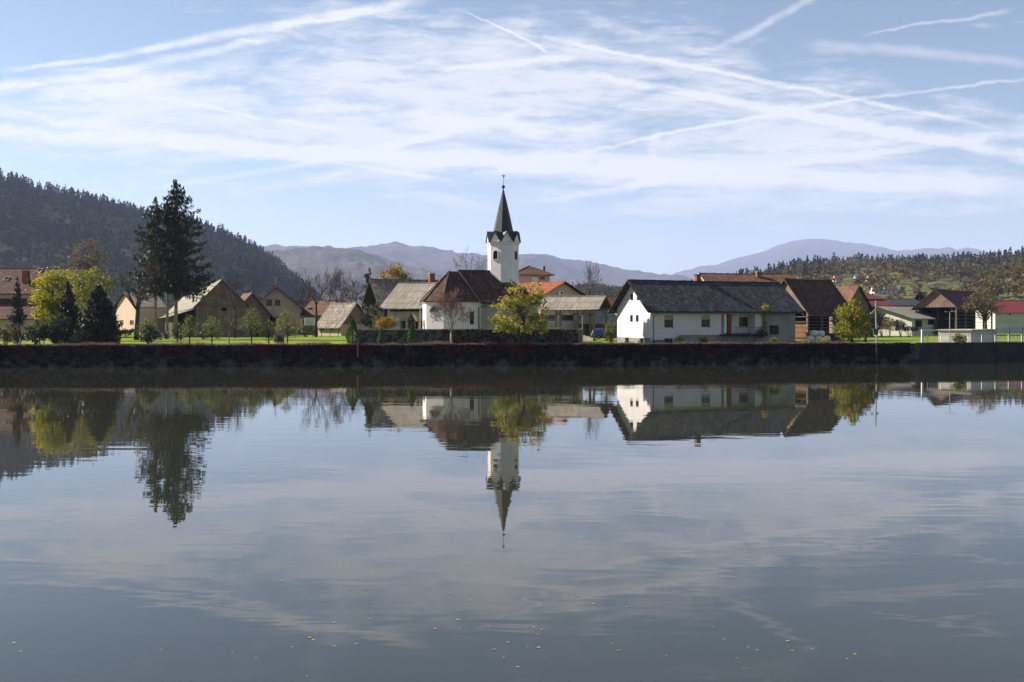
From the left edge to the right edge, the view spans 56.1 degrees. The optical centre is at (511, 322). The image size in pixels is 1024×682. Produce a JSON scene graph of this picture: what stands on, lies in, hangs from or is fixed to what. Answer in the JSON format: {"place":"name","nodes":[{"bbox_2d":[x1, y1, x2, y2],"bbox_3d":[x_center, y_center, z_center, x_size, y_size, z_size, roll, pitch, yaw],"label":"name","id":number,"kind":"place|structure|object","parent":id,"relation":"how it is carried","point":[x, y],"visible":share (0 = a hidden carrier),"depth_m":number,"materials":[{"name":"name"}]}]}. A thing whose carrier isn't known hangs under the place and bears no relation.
{"place":"outdoors","nodes":[
{"label":"outdoors","id":0,"kind":"place"},
{"bbox_2d":[0,180,305,316],"bbox_3d":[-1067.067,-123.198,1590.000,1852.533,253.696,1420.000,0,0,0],"label":"hill","id":1,"kind":"structure","parent":0,"point":[33,239],"depth_m":1054.46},
{"bbox_2d":[0,168,323,309],"bbox_3d":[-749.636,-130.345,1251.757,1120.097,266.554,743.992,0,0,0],"label":"hillside forest","id":2,"kind":"object","parent":1,"relation":"on","point":[287,277],"visible":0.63,"depth_m":1124.25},
{"bbox_2d":[269,245,442,305],"bbox_3d":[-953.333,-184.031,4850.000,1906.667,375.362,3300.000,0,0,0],"label":"hill","id":3,"kind":"structure","parent":0,"point":[312,261],"depth_m":4025.83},
{"bbox_2d":[258,241,693,286],"bbox_3d":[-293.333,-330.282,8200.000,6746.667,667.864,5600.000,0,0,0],"label":"hill","id":4,"kind":"structure","parent":0,"point":[442,263],"depth_m":7128.71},
{"bbox_2d":[0,362,1023,681],"bbox_3d":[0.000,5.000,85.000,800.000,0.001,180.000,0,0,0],"label":"water","id":5,"kind":"structure","parent":0,"point":[202,524],"depth_m":23.84,"materials":[{"name":"liquid"}]},
{"bbox_2d":[0,342,1023,366],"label":"quay wall","id":6,"kind":"structure","parent":5,"relation":"in","point":[940,352],"depth_m":110.25,"materials":[{"name":"stone"}]},
{"bbox_2d":[14,343,740,358],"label":"wall creeper","id":7,"kind":"object","parent":6,"relation":"attached to","point":[355,344],"depth_m":108.88,"materials":[{"name":"red plant"}]},
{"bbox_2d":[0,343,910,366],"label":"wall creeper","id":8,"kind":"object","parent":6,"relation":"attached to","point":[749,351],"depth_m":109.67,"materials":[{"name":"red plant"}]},
{"bbox_2d":[927,334,1023,342],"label":"bank railing","id":9,"kind":"object","parent":6,"relation":"on","point":[981,337],"visible":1,"depth_m":120.49,"materials":[{"name":"metal"}]},
{"bbox_2d":[870,300,877,363],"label":"utility pole","id":10,"kind":"object","parent":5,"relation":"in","point":[875,331],"visible":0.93,"depth_m":115.82,"materials":[{"name":"metal"}]},
{"bbox_2d":[0,331,1023,344],"bbox_3d":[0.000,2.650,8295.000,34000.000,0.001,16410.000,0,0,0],"label":"ground","id":11,"kind":"structure","parent":0,"point":[130,340],"depth_m":138.42,"materials":[{"name":"green plant"}]},
{"bbox_2d":[0,325,15,343],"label":"shrub","id":12,"kind":"object","parent":11,"relation":"on","point":[4,334],"visible":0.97,"depth_m":112.78,"materials":[{"name":"green plant"}]},
{"bbox_2d":[7,321,24,344],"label":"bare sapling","id":13,"kind":"object","parent":11,"relation":"on","point":[20,327],"visible":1,"depth_m":111.47,"materials":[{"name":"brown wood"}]},
{"bbox_2d":[6,277,26,343],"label":"dark spruce","id":14,"kind":"object","parent":11,"relation":"on","point":[19,320],"visible":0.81,"depth_m":115.83,"materials":[{"name":"green plant"}]},
{"bbox_2d":[21,319,50,344],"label":"shrub","id":15,"kind":"object","parent":11,"relation":"on","point":[31,332],"visible":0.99,"depth_m":112.27,"materials":[{"name":"green plant"}]},
{"bbox_2d":[0,268,95,336],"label":"house","id":16,"kind":"structure","parent":11,"relation":"on","point":[8,276],"depth_m":166.28,"materials":[{"name":"beige paint"}]},
{"bbox_2d":[25,266,78,342],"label":"yellow maple","id":17,"kind":"object","parent":11,"relation":"on","point":[50,303],"visible":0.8,"depth_m":120.26,"materials":[{"name":"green plant"}]},
{"bbox_2d":[38,312,73,344],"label":"shrub","id":18,"kind":"object","parent":11,"relation":"on","point":[55,331],"visible":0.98,"depth_m":112.60,"materials":[{"name":"green plant"}]},
{"bbox_2d":[50,280,83,343],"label":"dark spruce","id":19,"kind":"object","parent":11,"relation":"on","point":[70,309],"visible":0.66,"depth_m":116.58,"materials":[{"name":"green plant"}]},
{"bbox_2d":[68,330,94,343],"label":"shrub","id":20,"kind":"object","parent":11,"relation":"on","point":[79,335],"visible":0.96,"depth_m":112.05,"materials":[{"name":"green plant"}]},
{"bbox_2d":[63,237,113,290],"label":"brown larch","id":21,"kind":"object","parent":11,"relation":"on","point":[85,261],"visible":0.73,"depth_m":174.79,"materials":[{"name":"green plant"}]},
{"bbox_2d":[67,266,116,322],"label":"yellow green tree","id":22,"kind":"object","parent":11,"relation":"on","point":[82,286],"visible":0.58,"depth_m":135.40,"materials":[{"name":"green plant"}]},
{"bbox_2d":[73,283,124,344],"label":"dark spruce","id":23,"kind":"object","parent":11,"relation":"on","point":[99,320],"visible":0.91,"depth_m":113.21,"materials":[{"name":"green plant"}]},
{"bbox_2d":[107,254,169,339],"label":"gnarled tree","id":24,"kind":"object","parent":11,"relation":"on","point":[138,303],"visible":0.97,"depth_m":141.77,"materials":[{"name":"brown plant"}]},
{"bbox_2d":[114,292,165,333],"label":"peach house","id":25,"kind":"structure","parent":11,"relation":"on","point":[126,311],"depth_m":229.69,"materials":[{"name":"paint"}]},
{"bbox_2d":[130,318,157,342],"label":"orchard tree","id":26,"kind":"object","parent":11,"relation":"on","point":[145,323],"visible":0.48,"depth_m":115.77,"materials":[{"name":"green plant"}]},
{"bbox_2d":[120,196,171,338],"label":"tall spruce","id":27,"kind":"object","parent":11,"relation":"on","point":[153,228],"visible":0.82,"depth_m":148.42,"materials":[{"name":"green plant"}]},
{"bbox_2d":[137,324,161,342],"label":"shrub","id":28,"kind":"object","parent":11,"relation":"on","point":[149,335],"visible":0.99,"depth_m":112.88,"materials":[{"name":"green plant"}]},
{"bbox_2d":[157,217,174,335],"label":"tall spruce","id":29,"kind":"object","parent":11,"relation":"on","point":[167,308],"visible":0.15,"depth_m":151.82,"materials":[{"name":"green plant"}]},
{"bbox_2d":[168,322,184,342],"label":"orchard tree","id":30,"kind":"object","parent":11,"relation":"on","point":[178,325],"visible":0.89,"depth_m":123.87,"materials":[{"name":"green plant"}]},
{"bbox_2d":[155,179,215,338],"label":"tall spruce","id":31,"kind":"object","parent":11,"relation":"on","point":[177,272],"visible":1,"depth_m":149.35,"materials":[{"name":"green plant"}]},
{"bbox_2d":[176,315,200,343],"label":"orchard tree","id":32,"kind":"object","parent":11,"relation":"on","point":[188,329],"visible":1,"depth_m":117.94,"materials":[{"name":"green plant"}]},
{"bbox_2d":[159,279,250,336],"bbox_3d":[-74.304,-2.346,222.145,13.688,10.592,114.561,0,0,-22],"label":"wooden barn","id":33,"kind":"structure","parent":11,"relation":"on","point":[213,303],"depth_m":170.65,"materials":[{"name":"grey tile"}]},
{"bbox_2d":[200,316,226,342],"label":"orchard tree","id":34,"kind":"object","parent":11,"relation":"on","point":[213,332],"visible":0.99,"depth_m":117.90,"materials":[{"name":"green plant"}]},
{"bbox_2d":[217,270,243,337],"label":"bare fruit tree","id":35,"kind":"object","parent":11,"relation":"on","point":[231,289],"visible":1,"depth_m":159.88,"materials":[{"name":"brown plant"}]},
{"bbox_2d":[234,306,263,342],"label":"orchard tree","id":36,"kind":"object","parent":11,"relation":"on","point":[252,325],"visible":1,"depth_m":116.90,"materials":[{"name":"green plant"}]},
{"bbox_2d":[241,292,273,335],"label":"timber shed","id":37,"kind":"structure","parent":11,"relation":"on","point":[251,300],"depth_m":185.04,"materials":[{"name":"brown wood"}]},
{"bbox_2d":[258,321,279,343],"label":"orchard tree","id":38,"kind":"object","parent":11,"relation":"on","point":[267,333],"visible":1,"depth_m":116.39,"materials":[{"name":"green plant"}]},
{"bbox_2d":[273,334,283,341],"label":"stone well","id":39,"kind":"object","parent":11,"relation":"on","point":[278,338],"visible":0.86,"depth_m":125.42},
{"bbox_2d":[260,277,304,334],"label":"beige house","id":40,"kind":"structure","parent":11,"relation":"on","point":[275,301],"depth_m":199.15,"materials":[{"name":"beige paint"}]},
{"bbox_2d":[271,309,299,342],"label":"orchard tree","id":41,"kind":"object","parent":11,"relation":"on","point":[279,323],"visible":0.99,"depth_m":122.77,"materials":[{"name":"green plant"}]},
{"bbox_2d":[284,324,317,336],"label":"shrub","id":42,"kind":"object","parent":11,"relation":"on","point":[307,330],"visible":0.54,"depth_m":171.81,"materials":[{"name":"green plant"}]},
{"bbox_2d":[295,301,309,330],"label":"village house","id":43,"kind":"structure","parent":11,"relation":"on","point":[301,310],"depth_m":302.34,"materials":[{"name":"beige paint"}]},
{"bbox_2d":[291,276,316,308],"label":"bare fruit tree","id":44,"kind":"object","parent":11,"relation":"on","point":[298,291],"visible":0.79,"depth_m":214.66,"materials":[{"name":"grey plant"}]},
{"bbox_2d":[304,318,314,335],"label":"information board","id":45,"kind":"object","parent":11,"relation":"on","point":[309,321],"visible":0.85,"depth_m":180.13,"materials":[{"name":"white paint"}]},
{"bbox_2d":[300,266,332,336],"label":"tall bare tree","id":46,"kind":"object","parent":11,"relation":"on","point":[316,332],"visible":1,"depth_m":169.82,"materials":[{"name":"brown plant"}]},
{"bbox_2d":[300,300,344,334],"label":"brown roofed shed","id":47,"kind":"structure","parent":11,"relation":"on","point":[309,310],"depth_m":203.44,"materials":[{"name":"beige paint"}]},
{"bbox_2d":[307,272,341,300],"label":"bare fruit tree","id":48,"kind":"object","parent":11,"relation":"on","point":[326,289],"visible":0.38,"depth_m":204.97,"materials":[{"name":"grey plant"}]},
{"bbox_2d":[316,266,365,302],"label":"bare fruit tree","id":49,"kind":"object","parent":11,"relation":"on","point":[337,284],"visible":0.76,"depth_m":195.09,"materials":[{"name":"brown plant"}]},
{"bbox_2d":[317,302,371,335],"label":"grey shed","id":50,"kind":"structure","parent":11,"relation":"on","point":[333,318],"depth_m":187.09,"materials":[{"name":"beige paint"}]},
{"bbox_2d":[339,273,363,301],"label":"bare fruit tree","id":51,"kind":"object","parent":11,"relation":"on","point":[347,292],"visible":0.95,"depth_m":189.23,"materials":[{"name":"grey plant"}]},
{"bbox_2d":[345,317,360,343],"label":"thuja","id":52,"kind":"object","parent":11,"relation":"on","point":[350,333],"visible":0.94,"depth_m":112.18,"materials":[{"name":"green plant"}]},
{"bbox_2d":[358,268,371,328],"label":"sparse conifer","id":53,"kind":"object","parent":11,"relation":"on","point":[367,305],"visible":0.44,"depth_m":167.88,"materials":[{"name":"plant"}]},
{"bbox_2d":[355,302,385,328],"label":"shrub","id":54,"kind":"object","parent":11,"relation":"on","point":[368,317],"visible":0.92,"depth_m":137.80,"materials":[{"name":"green plant"}]},
{"bbox_2d":[376,328,385,343],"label":"thuja","id":55,"kind":"object","parent":11,"relation":"on","point":[380,336],"visible":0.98,"depth_m":112.31,"materials":[{"name":"green plant"}]},
{"bbox_2d":[373,316,396,328],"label":"yellow bush","id":56,"kind":"object","parent":11,"relation":"on","point":[383,323],"visible":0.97,"depth_m":132.56,"materials":[{"name":"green plant"}]},
{"bbox_2d":[374,261,415,278],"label":"orange maple","id":57,"kind":"object","parent":11,"relation":"on","point":[392,272],"visible":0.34,"depth_m":189.34,"materials":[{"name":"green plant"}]},
{"bbox_2d":[362,273,437,328],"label":"farmhouse","id":58,"kind":"object","parent":11,"relation":"on","point":[378,290],"visible":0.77,"depth_m":155.37,"materials":[{"name":"grey tile"}]},
{"bbox_2d":[379,282,436,328],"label":"old farmhouse","id":59,"kind":"object","parent":11,"relation":"on","point":[401,302],"visible":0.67,"depth_m":140.79,"materials":[{"name":"paint"}]},
{"bbox_2d":[406,324,417,343],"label":"thuja","id":60,"kind":"object","parent":11,"relation":"on","point":[411,337],"visible":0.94,"depth_m":112.26,"materials":[{"name":"green plant"}]},
{"bbox_2d":[407,313,417,327],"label":"wayside shrine","id":61,"kind":"object","parent":11,"relation":"on","point":[412,319],"visible":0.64,"depth_m":124.11,"materials":[{"name":"brown tile"}]},
{"bbox_2d":[0,340,902,345],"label":"dry grass","id":62,"kind":"structure","parent":11,"relation":"on","point":[443,343],"depth_m":109.56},
{"bbox_2d":[431,287,475,342],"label":"bare birch","id":63,"kind":"object","parent":11,"relation":"on","point":[444,302],"visible":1,"depth_m":112.32,"materials":[{"name":"brown plant"}]},
{"bbox_2d":[351,328,581,343],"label":"churchyard wall","id":64,"kind":"structure","parent":11,"relation":"on","point":[482,335],"depth_m":116.64,"materials":[{"name":"stone"}]},
{"bbox_2d":[453,245,486,270],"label":"bare walnut","id":65,"kind":"object","parent":11,"relation":"on","point":[471,262],"visible":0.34,"depth_m":150.63,"materials":[{"name":"grey plant"}]},
{"bbox_2d":[420,175,542,328],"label":"church","id":66,"kind":"structure","parent":11,"relation":"on","point":[481,292],"depth_m":123.57,"materials":[{"name":"paint"}]},
{"bbox_2d":[488,279,551,343],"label":"pale yellow tree","id":67,"kind":"object","parent":11,"relation":"on","point":[522,311],"visible":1,"depth_m":111.78,"materials":[{"name":"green plant"}]},
{"bbox_2d":[519,266,554,282],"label":"pyramid roof house","id":68,"kind":"structure","parent":11,"relation":"on","point":[528,274],"depth_m":182.96,"materials":[{"name":"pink paint"}]},
{"bbox_2d":[520,281,586,328],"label":"pink house","id":69,"kind":"structure","parent":11,"relation":"on","point":[558,288],"depth_m":165.38,"materials":[{"name":"paint"}]},
{"bbox_2d":[561,314,572,322],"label":"window","id":70,"kind":"structure","parent":69,"relation":"in","point":[565,318],"depth_m":165.80,"materials":[{"name":"glass"}]},
{"bbox_2d":[538,295,610,340],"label":"open shelter","id":71,"kind":"object","parent":11,"relation":"on","point":[593,303],"visible":0.89,"depth_m":137.51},
{"bbox_2d":[575,259,601,295],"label":"bare walnut","id":72,"kind":"object","parent":11,"relation":"on","point":[588,277],"visible":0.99,"depth_m":176.95,"materials":[{"name":"grey plant"}]},
{"bbox_2d":[578,310,616,337],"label":"shed","id":73,"kind":"structure","parent":11,"relation":"on","point":[600,319],"depth_m":164.46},
{"bbox_2d":[572,281,623,295],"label":"wood","id":74,"kind":"object","parent":11,"relation":"on","point":[601,289],"visible":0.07,"depth_m":1158.41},
{"bbox_2d":[591,328,604,338],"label":"covered trailer","id":75,"kind":"object","parent":11,"relation":"on","point":[599,333],"visible":0.91,"depth_m":149.87,"materials":[{"name":"metal"}]},
{"bbox_2d":[580,271,622,300],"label":"bare walnut","id":76,"kind":"object","parent":11,"relation":"on","point":[607,295],"visible":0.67,"depth_m":189.38,"materials":[{"name":"grey plant"}]},
{"bbox_2d":[602,321,617,342],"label":"shrub","id":77,"kind":"object","parent":11,"relation":"on","point":[608,335],"visible":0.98,"depth_m":123.87,"materials":[{"name":"green plant"}]},
{"bbox_2d":[608,274,804,342],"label":"white farmhouse","id":78,"kind":"object","parent":11,"relation":"on","point":[668,311],"visible":0.97,"depth_m":124.76,"materials":[{"name":"paint"}]},
{"bbox_2d":[664,315,673,327],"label":"window","id":79,"kind":"structure","parent":78,"relation":"in","point":[668,319],"depth_m":121.04,"materials":[{"name":"grey glass"}]},
{"bbox_2d":[701,315,709,326],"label":"window","id":80,"kind":"structure","parent":78,"relation":"in","point":[705,319],"depth_m":123.05,"materials":[{"name":"grey glass"}]},
{"bbox_2d":[739,317,747,326],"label":"window","id":81,"kind":"structure","parent":78,"relation":"in","point":[743,321],"depth_m":126.75,"materials":[{"name":"black glass"}]},
{"bbox_2d":[760,303,768,332],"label":"climbing vine","id":82,"kind":"object","parent":78,"relation":"attached to","point":[765,306],"visible":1,"depth_m":125.88,"materials":[{"name":"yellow plant"}]},
{"bbox_2d":[769,325,777,334],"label":"window","id":83,"kind":"structure","parent":78,"relation":"in","point":[773,329],"depth_m":126.88,"materials":[{"name":"black glass"}]},
{"bbox_2d":[699,271,797,283],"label":"brown roofed house","id":84,"kind":"structure","parent":11,"relation":"on","point":[757,276],"depth_m":172.20,"materials":[{"name":"beige paint"}]},
{"bbox_2d":[805,330,830,341],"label":"white bales","id":85,"kind":"object","parent":11,"relation":"on","point":[815,335],"visible":0.79,"depth_m":129.75,"materials":[{"name":"plastic"}]},
{"bbox_2d":[781,278,855,340],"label":"hayrack barn","id":86,"kind":"structure","parent":11,"relation":"on","point":[818,301],"depth_m":136.86,"materials":[{"name":"brown tile"}]},
{"bbox_2d":[822,331,843,341],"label":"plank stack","id":87,"kind":"object","parent":11,"relation":"on","point":[832,337],"visible":0.4,"depth_m":130.41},
{"bbox_2d":[829,284,873,336],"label":"house","id":88,"kind":"structure","parent":11,"relation":"on","point":[852,292],"depth_m":174.51,"materials":[{"name":"brown tile"}]},
{"bbox_2d":[832,299,873,342],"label":"yellow bank tree","id":89,"kind":"object","parent":11,"relation":"on","point":[850,321],"visible":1,"depth_m":120.58,"materials":[{"name":"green plant"}]},
{"bbox_2d":[859,307,879,341],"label":"dark bush tree","id":90,"kind":"object","parent":11,"relation":"on","point":[872,318],"visible":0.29,"depth_m":126.71,"materials":[{"name":"green plant"}]},
{"bbox_2d":[870,311,886,336],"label":"shrub","id":91,"kind":"object","parent":11,"relation":"on","point":[880,322],"visible":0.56,"depth_m":171.79,"materials":[{"name":"green plant"}]},
{"bbox_2d":[864,292,899,306],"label":"maroon roofed house","id":92,"kind":"structure","parent":11,"relation":"on","point":[871,298],"depth_m":206.30,"materials":[{"name":"concrete"}]},
{"bbox_2d":[880,315,896,335],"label":"shrub","id":93,"kind":"object","parent":11,"relation":"on","point":[890,324],"visible":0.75,"depth_m":179.61,"materials":[{"name":"green plant"}]},
{"bbox_2d":[892,320,906,336],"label":"shrub","id":94,"kind":"object","parent":11,"relation":"on","point":[898,326],"visible":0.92,"depth_m":175.84,"materials":[{"name":"green plant"}]},
{"bbox_2d":[886,299,919,305],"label":"blue roofed hall","id":95,"kind":"structure","parent":11,"relation":"on","point":[907,302],"depth_m":218.82,"materials":[{"name":"metal"}]},
{"bbox_2d":[901,324,919,336],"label":"shrub","id":96,"kind":"object","parent":11,"relation":"on","point":[911,328],"visible":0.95,"depth_m":169.92,"materials":[{"name":"green plant"}]},
{"bbox_2d":[870,305,959,335],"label":"grey barn","id":97,"kind":"structure","parent":11,"relation":"on","point":[923,319],"depth_m":187.91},
{"bbox_2d":[911,289,992,335],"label":"great hayrack barn","id":98,"kind":"structure","parent":11,"relation":"on","point":[940,301],"depth_m":190.95,"materials":[{"name":"wood"}]},
{"bbox_2d":[949,332,968,343],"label":"shrub","id":99,"kind":"object","parent":11,"relation":"on","point":[958,338],"visible":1,"depth_m":118.86,"materials":[{"name":"green plant"}]},
{"bbox_2d":[936,329,996,341],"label":"pump house","id":100,"kind":"structure","parent":11,"relation":"on","point":[966,332],"depth_m":123.52,"materials":[{"name":"concrete"}]},
{"bbox_2d":[958,286,1005,328],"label":"brown round tree","id":101,"kind":"object","parent":11,"relation":"on","point":[985,313],"visible":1,"depth_m":167.82,"materials":[{"name":"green plant"}]},
{"bbox_2d":[976,300,1023,332],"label":"red roofed hall","id":102,"kind":"structure","parent":11,"relation":"on","point":[1011,315],"depth_m":228.42,"materials":[{"name":"paint"}]},
{"bbox_2d":[995,327,1022,340],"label":"fence","id":103,"kind":"object","parent":11,"relation":"on","point":[1002,331],"visible":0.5,"depth_m":126.99,"materials":[{"name":"white metal"}]},
{"bbox_2d":[0,0,1023,274],"label":"sky","id":104,"kind":"structure","parent":0,"point":[670,137],"materials":[{"name":"blue"}]},
{"bbox_2d":[672,239,1002,278],"bbox_3d":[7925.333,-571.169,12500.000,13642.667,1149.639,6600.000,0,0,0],"label":"mountain","id":105,"kind":"structure","parent":0,"point":[802,249],"depth_m":11782.58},
{"bbox_2d":[797,264,993,298],"bbox_3d":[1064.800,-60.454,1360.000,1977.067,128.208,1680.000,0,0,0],"label":"hill","id":106,"kind":"structure","parent":0,"point":[946,283],"depth_m":802.01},
{"bbox_2d":[691,246,1023,298],"bbox_3d":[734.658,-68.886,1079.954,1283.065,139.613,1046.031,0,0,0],"label":"ridge forest","id":107,"kind":"object","parent":106,"relation":"on","point":[958,266],"visible":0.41,"depth_m":912.89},
{"bbox_2d":[883,285,897,293],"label":"hillside house","id":108,"kind":"structure","parent":106,"relation":"on","point":[890,289],"depth_m":732.00,"materials":[{"name":"white paint"}]},
{"bbox_2d":[985,274,1023,299],"bbox_3d":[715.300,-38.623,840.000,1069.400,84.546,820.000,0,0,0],"label":"hill","id":109,"kind":"structure","parent":0,"point":[1008,297],"depth_m":571.77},
{"bbox_2d":[954,255,1023,298],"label":"autumn wood","id":110,"kind":"object","parent":109,"relation":"on","point":[989,279],"visible":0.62,"depth_m":611.16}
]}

